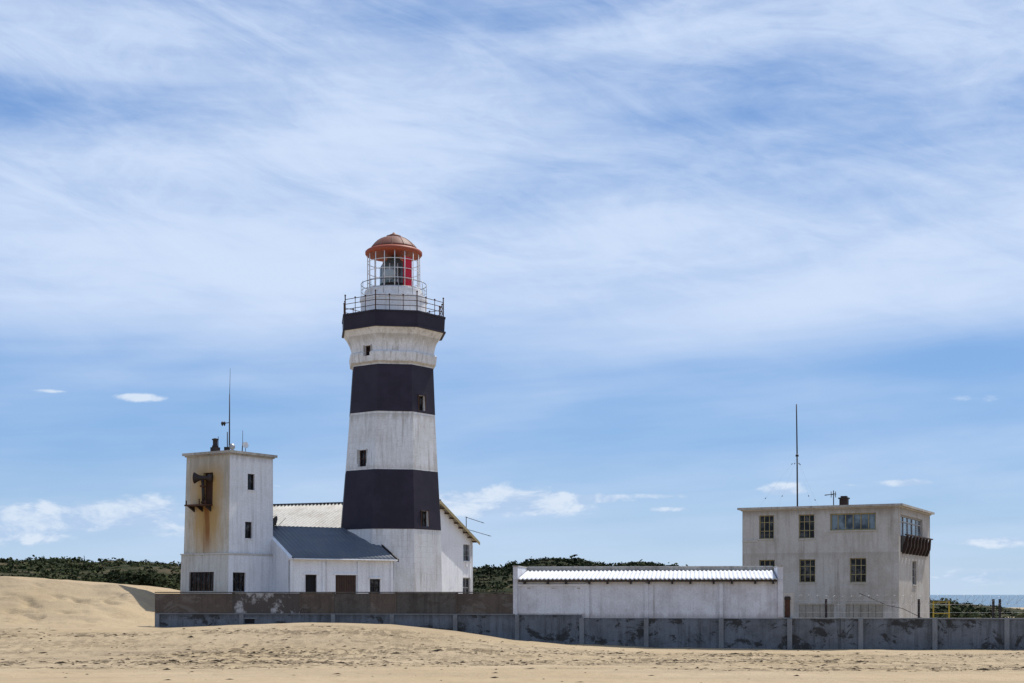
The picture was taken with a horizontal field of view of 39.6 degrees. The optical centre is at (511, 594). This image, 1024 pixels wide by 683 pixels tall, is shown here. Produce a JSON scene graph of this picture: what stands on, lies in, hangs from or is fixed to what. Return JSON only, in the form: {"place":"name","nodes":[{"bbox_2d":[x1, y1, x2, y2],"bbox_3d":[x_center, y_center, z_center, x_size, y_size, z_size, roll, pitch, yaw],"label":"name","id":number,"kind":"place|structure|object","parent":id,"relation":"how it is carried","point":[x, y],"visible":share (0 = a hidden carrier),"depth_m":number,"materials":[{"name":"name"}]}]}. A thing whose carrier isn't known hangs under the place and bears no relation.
{"place":"outdoors","nodes":[
{"label":"outdoors","id":0,"kind":"place"},
{"bbox_2d":[0,576,1023,682],"bbox_3d":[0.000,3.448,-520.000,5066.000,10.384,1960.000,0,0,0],"label":"sand beach","id":1,"kind":"structure","parent":0,"point":[57,612],"depth_m":59.89,"materials":[{"name":"beige sand"}]},
{"bbox_2d":[82,566,180,589],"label":"coastal bush","id":2,"kind":"object","parent":1,"relation":"on","point":[144,580],"visible":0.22,"depth_m":103.73,"materials":[{"name":"green plant"}]},
{"bbox_2d":[180,450,277,593],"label":"foghorn tower","id":3,"kind":"structure","parent":1,"relation":"on","point":[228,542],"depth_m":86.15,"materials":[{"name":"white paint"}]},
{"bbox_2d":[184,472,212,511],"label":"foghorn","id":4,"kind":"object","parent":3,"relation":"attached to","point":[197,478],"visible":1,"depth_m":85.74,"materials":[{"name":"brown metal"}]},
{"bbox_2d":[192,573,213,589],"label":"window glass","id":5,"kind":"structure","parent":3,"relation":"in","point":[198,574],"depth_m":86.14,"materials":[{"name":"black glass"}]},
{"bbox_2d":[210,436,219,450],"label":"warning lamp","id":6,"kind":"object","parent":3,"relation":"on","point":[215,446],"visible":0.96,"depth_m":86.46,"materials":[{"name":"metal"}]},
{"bbox_2d":[221,390,234,449],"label":"weather mast","id":7,"kind":"object","parent":3,"relation":"on","point":[231,446],"visible":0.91,"depth_m":87.17,"materials":[{"name":"metal"}]},
{"bbox_2d":[233,573,242,590],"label":"window glass","id":8,"kind":"structure","parent":3,"relation":"in","point":[237,574],"depth_m":85.62,"materials":[{"name":"black glass"}]},
{"bbox_2d":[242,431,248,451],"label":"radio antenna","id":9,"kind":"object","parent":3,"relation":"on","point":[245,445],"visible":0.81,"depth_m":87.98,"materials":[{"name":"metal"}]},
{"bbox_2d":[245,523,249,537],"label":"window glass","id":10,"kind":"structure","parent":3,"relation":"in","point":[247,525],"depth_m":86.46,"materials":[{"name":"black glass"}]},
{"bbox_2d":[248,475,251,488],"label":"window glass","id":11,"kind":"structure","parent":3,"relation":"in","point":[249,476],"depth_m":86.59,"materials":[{"name":"black glass"}]},
{"bbox_2d":[272,526,398,593],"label":"keepers annex","id":12,"kind":"object","parent":1,"relation":"on","point":[319,559],"visible":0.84,"depth_m":88.46,"materials":[{"name":"white paint"}]},
{"bbox_2d":[273,516,283,527],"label":"satellite dish","id":13,"kind":"object","parent":12,"relation":"on","point":[275,518],"visible":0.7,"depth_m":90.26,"materials":[{"name":"metal"}]},
{"bbox_2d":[306,576,314,591],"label":"window glass","id":14,"kind":"structure","parent":12,"relation":"in","point":[310,580],"depth_m":86.99,"materials":[{"name":"black glass"}]},
{"bbox_2d":[336,575,355,593],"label":"garage door","id":15,"kind":"structure","parent":12,"relation":"in","point":[342,577],"depth_m":88.25,"materials":[{"name":"brown wood"}]},
{"bbox_2d":[370,580,377,591],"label":"window glass","id":16,"kind":"structure","parent":12,"relation":"in","point":[371,581],"depth_m":89.40,"materials":[{"name":"black glass"}]},
{"bbox_2d":[160,614,581,643],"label":"wall","id":17,"kind":"structure","parent":1,"relation":"on","point":[561,629],"depth_m":73.90,"materials":[{"name":"concrete"}]},
{"bbox_2d":[155,614,159,626],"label":"pilaster","id":18,"kind":"object","parent":17,"relation":"attached to","point":[157,620],"visible":0.36,"depth_m":75.89,"materials":[{"name":"concrete"}]},
{"bbox_2d":[239,614,243,624],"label":"pilaster","id":19,"kind":"object","parent":17,"relation":"attached to","point":[241,619],"visible":0.36,"depth_m":75.28,"materials":[{"name":"concrete"}]},
{"bbox_2d":[245,619,253,622],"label":"drain hatch","id":20,"kind":"object","parent":17,"relation":"attached to","point":[249,620],"visible":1,"depth_m":75.30,"materials":[{"name":"black metal"}]},
{"bbox_2d":[331,615,334,622],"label":"pilaster","id":21,"kind":"object","parent":17,"relation":"attached to","point":[332,618],"visible":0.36,"depth_m":74.63,"materials":[{"name":"concrete"}]},
{"bbox_2d":[154,613,514,614],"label":"wall lip","id":22,"kind":"object","parent":17,"relation":"on","point":[333,613],"depth_m":74.77,"materials":[{"name":"concrete"}]},
{"bbox_2d":[155,593,512,613],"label":"perimeter wall","id":23,"kind":"structure","parent":22,"relation":"on","point":[421,603],"depth_m":74.72,"materials":[{"name":"concrete"}]},
{"bbox_2d":[232,593,233,612],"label":"wall post","id":24,"kind":"object","parent":23,"relation":"attached to","point":[232,602],"depth_m":75.44,"materials":[{"name":"grey concrete"}]},
{"bbox_2d":[332,593,334,612],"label":"wall post","id":25,"kind":"object","parent":23,"relation":"attached to","point":[333,602],"depth_m":74.73,"materials":[{"name":"grey concrete"}]},
{"bbox_2d":[155,592,512,592],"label":"wall coping","id":26,"kind":"object","parent":23,"relation":"on","point":[333,592],"depth_m":74.69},
{"bbox_2d":[368,593,369,613],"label":"wall post","id":27,"kind":"object","parent":23,"relation":"attached to","point":[368,603],"depth_m":74.48,"materials":[{"name":"concrete"}]},
{"bbox_2d":[390,615,393,623],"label":"pilaster","id":28,"kind":"object","parent":17,"relation":"attached to","point":[391,619],"visible":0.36,"depth_m":74.21,"materials":[{"name":"concrete"}]},
{"bbox_2d":[453,615,456,630],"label":"pilaster","id":29,"kind":"object","parent":17,"relation":"attached to","point":[454,622],"visible":0.36,"depth_m":73.78,"materials":[{"name":"concrete"}]},
{"bbox_2d":[515,615,518,639],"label":"pilaster","id":30,"kind":"object","parent":17,"relation":"attached to","point":[516,627],"visible":0.64,"depth_m":73.35,"materials":[{"name":"concrete"}]},
{"bbox_2d":[341,232,445,591],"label":"lighthouse","id":31,"kind":"object","parent":1,"relation":"on","point":[393,332],"visible":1,"depth_m":92.48,"materials":[{"name":"white paint"}]},
{"bbox_2d":[361,451,365,465],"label":"window glass","id":32,"kind":"structure","parent":31,"relation":"in","point":[362,452],"depth_m":92.85,"materials":[{"name":"black glass"}]},
{"bbox_2d":[441,537,471,593],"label":"gable wall","id":33,"kind":"structure","parent":1,"relation":"on","point":[455,571],"depth_m":102.99,"materials":[{"name":"white paint"}]},
{"bbox_2d":[440,509,470,538],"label":"gable triangle","id":34,"kind":"object","parent":33,"relation":"on","point":[449,528],"visible":0.27,"depth_m":102.20,"materials":[{"name":"white paint"}]},
{"bbox_2d":[440,501,479,544],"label":"verge board","id":35,"kind":"object","parent":33,"relation":"attached to","point":[459,522],"visible":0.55,"depth_m":102.74,"materials":[{"name":"beige wood"}]},
{"bbox_2d":[463,579,467,593],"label":"window glass","id":36,"kind":"object","parent":33,"relation":"in","point":[465,582],"visible":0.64,"depth_m":105.17,"materials":[{"name":"grey glass"}]},
{"bbox_2d":[463,545,467,560],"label":"window glass","id":37,"kind":"object","parent":33,"relation":"in","point":[464,551],"visible":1,"depth_m":105.17,"materials":[{"name":"black glass"}]},
{"bbox_2d":[466,517,489,559],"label":"tv antenna","id":38,"kind":"object","parent":33,"relation":"attached to","point":[471,530],"visible":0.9,"depth_m":104.98,"materials":[{"name":"metal"}]},
{"bbox_2d":[471,542,472,593],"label":"downpipe","id":39,"kind":"object","parent":1,"relation":"on","point":[471,567],"visible":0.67,"depth_m":105.62,"materials":[{"name":"white paint"}]},
{"bbox_2d":[1,624,1023,681],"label":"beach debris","id":40,"kind":"object","parent":1,"relation":"on","point":[860,661],"visible":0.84,"depth_m":56.47,"materials":[{"name":"brown"}]},
{"bbox_2d":[579,618,583,643],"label":"pilaster","id":41,"kind":"object","parent":1,"relation":"on","point":[581,630],"visible":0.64,"depth_m":72.90,"materials":[{"name":"concrete"}]},
{"bbox_2d":[512,565,783,618],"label":"storage shed","id":42,"kind":"structure","parent":1,"relation":"on","point":[703,592],"depth_m":72.81,"materials":[{"name":"paint"}]},
{"bbox_2d":[742,511,742,565],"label":"wall","id":43,"kind":"structure","parent":1,"relation":"on","point":[742,538],"depth_m":89.30,"materials":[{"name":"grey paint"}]},
{"bbox_2d":[584,618,1023,649],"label":"wall","id":44,"kind":"structure","parent":1,"relation":"on","point":[889,634],"depth_m":71.51,"materials":[{"name":"concrete"}]},
{"bbox_2d":[644,618,648,646],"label":"pilaster","id":45,"kind":"object","parent":44,"relation":"attached to","point":[646,632],"visible":0.64,"depth_m":72.47,"materials":[{"name":"concrete"}]},
{"bbox_2d":[719,618,723,647],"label":"pilaster","id":46,"kind":"object","parent":44,"relation":"attached to","point":[721,632],"visible":0.64,"depth_m":71.97,"materials":[{"name":"concrete"}]},
{"bbox_2d":[784,593,793,617],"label":"gate","id":47,"kind":"structure","parent":44,"relation":"on","point":[788,605],"depth_m":71.92,"materials":[{"name":"metal"}]},
{"bbox_2d":[787,619,791,649],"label":"pilaster","id":48,"kind":"object","parent":44,"relation":"attached to","point":[789,634],"visible":0.64,"depth_m":71.53,"materials":[{"name":"concrete"}]},
{"bbox_2d":[858,619,862,648],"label":"pilaster","id":49,"kind":"object","parent":44,"relation":"attached to","point":[860,633],"visible":0.64,"depth_m":71.07,"materials":[{"name":"concrete"}]},
{"bbox_2d":[783,618,1023,618],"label":"wall lip seaward","id":50,"kind":"object","parent":44,"relation":"on","point":[903,618],"depth_m":70.86,"materials":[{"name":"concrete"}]},
{"bbox_2d":[797,593,1023,617],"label":"razor wire fence","id":51,"kind":"object","parent":50,"relation":"on","point":[993,612],"visible":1,"depth_m":71.03,"materials":[{"name":"grey metal"}]},
{"bbox_2d":[932,619,936,649],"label":"pilaster","id":52,"kind":"object","parent":44,"relation":"attached to","point":[934,634],"visible":0.64,"depth_m":70.60,"materials":[{"name":"concrete"}]},
{"bbox_2d":[1004,619,1009,649],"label":"pilaster","id":53,"kind":"object","parent":44,"relation":"attached to","point":[1006,634],"visible":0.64,"depth_m":70.14,"materials":[{"name":"concrete"}]},
{"bbox_2d":[742,507,898,617],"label":"seaward wall","id":54,"kind":"structure","parent":1,"relation":"on","point":[831,553],"depth_m":86.80,"materials":[{"name":"grey paint"}]},
{"bbox_2d":[742,540,757,541],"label":"string course","id":55,"kind":"object","parent":54,"relation":"attached to","point":[749,540],"visible":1,"depth_m":89.03,"materials":[{"name":"grey concrete"}]},
{"bbox_2d":[761,516,772,537],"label":"window glass","id":56,"kind":"object","parent":54,"relation":"in","point":[767,527],"visible":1,"depth_m":88.75,"materials":[{"name":"black glass"}]},
{"bbox_2d":[800,515,813,537],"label":"window glass","id":57,"kind":"object","parent":54,"relation":"in","point":[806,526],"visible":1,"depth_m":87.62,"materials":[{"name":"black glass"}]},
{"bbox_2d":[799,604,833,617],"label":"boarded opening","id":58,"kind":"object","parent":54,"relation":"attached to","point":[811,611],"visible":0.64,"depth_m":87.29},
{"bbox_2d":[797,602,835,603],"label":"boarded lintel","id":59,"kind":"structure","parent":54,"relation":"attached to","point":[816,602],"depth_m":87.19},
{"bbox_2d":[737,503,934,514],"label":"roof slab","id":60,"kind":"structure","parent":54,"relation":"on","point":[860,505],"depth_m":87.10,"materials":[{"name":"white concrete"}]},
{"bbox_2d":[761,404,815,505],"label":"radio mast","id":61,"kind":"object","parent":60,"relation":"on","point":[796,459],"visible":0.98,"depth_m":88.47,"materials":[{"name":"metal"}]},
{"bbox_2d":[825,490,835,504],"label":"rooftop antenna","id":62,"kind":"object","parent":60,"relation":"on","point":[833,495],"visible":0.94,"depth_m":87.98,"materials":[{"name":"metal"}]},
{"bbox_2d":[838,496,849,504],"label":"chimney","id":63,"kind":"object","parent":60,"relation":"on","point":[843,500],"visible":0.88,"depth_m":87.80,"materials":[{"name":"brick"}]},
{"bbox_2d":[741,506,930,515],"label":"roof fillet","id":64,"kind":"object","parent":54,"relation":"on","point":[839,508],"visible":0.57,"depth_m":87.30,"materials":[{"name":"white concrete"}]},
{"bbox_2d":[829,530,876,531],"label":"window sill","id":65,"kind":"structure","parent":54,"relation":"attached to","point":[851,530],"depth_m":86.28,"materials":[{"name":"grey concrete"}]},
{"bbox_2d":[832,514,874,529],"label":"window glass","id":66,"kind":"object","parent":54,"relation":"in","point":[864,521],"visible":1,"depth_m":86.34,"materials":[{"name":"blue glass"}]},
{"bbox_2d":[832,513,874,514],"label":"window frame","id":67,"kind":"object","parent":54,"relation":"in","point":[852,513],"visible":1,"depth_m":86.39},
{"bbox_2d":[848,582,866,583],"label":"window sill","id":68,"kind":"structure","parent":54,"relation":"attached to","point":[858,583],"depth_m":85.98,"materials":[{"name":"grey concrete"}]},
{"bbox_2d":[846,604,882,617],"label":"boarded opening","id":69,"kind":"object","parent":54,"relation":"attached to","point":[861,610],"visible":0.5,"depth_m":85.96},
{"bbox_2d":[844,602,884,603],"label":"boarded lintel","id":70,"kind":"structure","parent":54,"relation":"attached to","point":[863,603],"depth_m":85.89,"materials":[{"name":"grey concrete"}]},
{"bbox_2d":[899,507,929,617],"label":"side wall","id":71,"kind":"structure","parent":1,"relation":"on","point":[907,589],"depth_m":89.36,"materials":[{"name":"grey paint"}]},
{"bbox_2d":[901,517,919,538],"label":"window glass","id":72,"kind":"object","parent":71,"relation":"in","point":[913,528],"visible":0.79,"depth_m":89.03,"materials":[{"name":"blue glass"}]},
{"bbox_2d":[901,515,920,520],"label":"window frame","id":73,"kind":"object","parent":71,"relation":"in","point":[910,518],"visible":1,"depth_m":88.59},
{"bbox_2d":[901,535,925,554],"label":"balcony back","id":74,"kind":"structure","parent":71,"relation":"attached to","point":[903,538],"depth_m":85.73,"materials":[{"name":"black metal"}]},
{"bbox_2d":[902,535,908,553],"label":"balcony slat","id":75,"kind":"object","parent":74,"relation":"attached to","point":[905,545],"visible":1,"depth_m":85.78,"materials":[{"name":"brown wood"}]},
{"bbox_2d":[906,536,911,553],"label":"balcony slat","id":76,"kind":"object","parent":74,"relation":"attached to","point":[909,545],"visible":0.85,"depth_m":86.74,"materials":[{"name":"brown wood"}]},
{"bbox_2d":[909,537,915,554],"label":"balcony slat","id":77,"kind":"object","parent":74,"relation":"attached to","point":[913,546],"visible":0.8,"depth_m":87.68,"materials":[{"name":"brown wood"}]},
{"bbox_2d":[912,537,918,554],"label":"balcony slat","id":78,"kind":"object","parent":74,"relation":"attached to","point":[916,546],"visible":0.8,"depth_m":88.65,"materials":[{"name":"brown wood"}]},
{"bbox_2d":[905,534,932,539],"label":"balcony rail","id":79,"kind":"object","parent":71,"relation":"attached to","point":[919,537],"visible":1,"depth_m":88.96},
{"bbox_2d":[919,539,924,555],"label":"balcony slat","id":80,"kind":"object","parent":79,"relation":"attached to","point":[922,547],"visible":0.85,"depth_m":90.54,"materials":[{"name":"brown wood"}]},
{"bbox_2d":[922,539,927,555],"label":"balcony slat","id":81,"kind":"object","parent":79,"relation":"attached to","point":[926,547],"visible":0.8,"depth_m":91.50,"materials":[{"name":"brown wood"}]},
{"bbox_2d":[925,540,930,556],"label":"balcony slat","id":82,"kind":"object","parent":79,"relation":"attached to","point":[929,549],"visible":0.8,"depth_m":92.46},
{"bbox_2d":[929,516,929,616],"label":"wall","id":83,"kind":"structure","parent":1,"relation":"on","point":[929,572],"depth_m":93.99,"materials":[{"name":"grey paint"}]},
{"bbox_2d":[933,601,949,617],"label":"yellow barrier frame","id":84,"kind":"object","parent":1,"relation":"on","point":[948,602],"visible":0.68,"depth_m":91.96,"materials":[{"name":"paint"}]},
{"bbox_2d":[0,560,1023,616],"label":"scrub hill","id":85,"kind":"structure","parent":0,"point":[126,567],"depth_m":204.30,"materials":[{"name":"green plant"}]},
{"bbox_2d":[0,554,1023,617],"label":"scrub vegetation","id":86,"kind":"object","parent":85,"relation":"on","point":[76,568],"visible":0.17,"depth_m":209.57,"materials":[{"name":"green plant"}]},
{"bbox_2d":[0,0,1023,594],"label":"sky","id":87,"kind":"structure","parent":0,"point":[649,233],"materials":[{"name":"blue"}]},
{"bbox_2d":[761,561,773,565],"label":"window glass","id":88,"kind":"object","parent":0,"point":[767,563],"visible":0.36,"depth_m":88.75,"materials":[{"name":"black glass"}]},
{"bbox_2d":[801,560,814,581],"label":"window glass","id":89,"kind":"object","parent":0,"point":[804,571],"visible":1,"depth_m":87.62,"materials":[{"name":"black glass"}]},
{"bbox_2d":[832,529,874,530],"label":"window frame","id":90,"kind":"object","parent":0,"point":[852,529],"visible":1,"depth_m":86.34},
{"bbox_2d":[851,559,865,581],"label":"window glass","id":91,"kind":"object","parent":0,"point":[858,571],"visible":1,"depth_m":86.23,"materials":[{"name":"black glass"}]},
{"bbox_2d":[912,562,913,583],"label":"window glass","id":92,"kind":"object","parent":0,"point":[912,572],"visible":0.36,"depth_m":89.76,"materials":[{"name":"grey glass"}]},
{"bbox_2d":[916,538,921,554],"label":"balcony slat","id":93,"kind":"object","parent":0,"point":[919,546],"visible":0.8,"depth_m":89.61,"materials":[{"name":"brown wood"}]},
{"bbox_2d":[930,595,1023,606],"bbox_3d":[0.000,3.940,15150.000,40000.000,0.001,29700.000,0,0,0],"label":"sea","id":94,"kind":"structure","parent":0,"point":[985,600],"depth_m":1159.77,"materials":[{"name":"blue liquid"}]},
{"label":"front wall","id":95,"kind":"object","parent":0,"visible":0},
{"bbox_2d":[273,500,439,527],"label":"roof front","id":96,"kind":"structure","parent":95,"relation":"on","point":[318,515],"depth_m":101.09,"materials":[{"name":"white metal"}]},
{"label":"rear wall","id":97,"kind":"object","parent":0,"visible":0},
{"bbox_2d":[289,500,479,541],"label":"roof trim","id":98,"kind":"structure","parent":97,"relation":"on","point":[454,520],"depth_m":103.16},
{"bbox_2d":[273,499,440,504],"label":"ridge cap","id":99,"kind":"object","parent":98,"relation":"on","point":[311,503],"visible":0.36,"depth_m":103.71,"materials":[{"name":"metal"}]}
]}

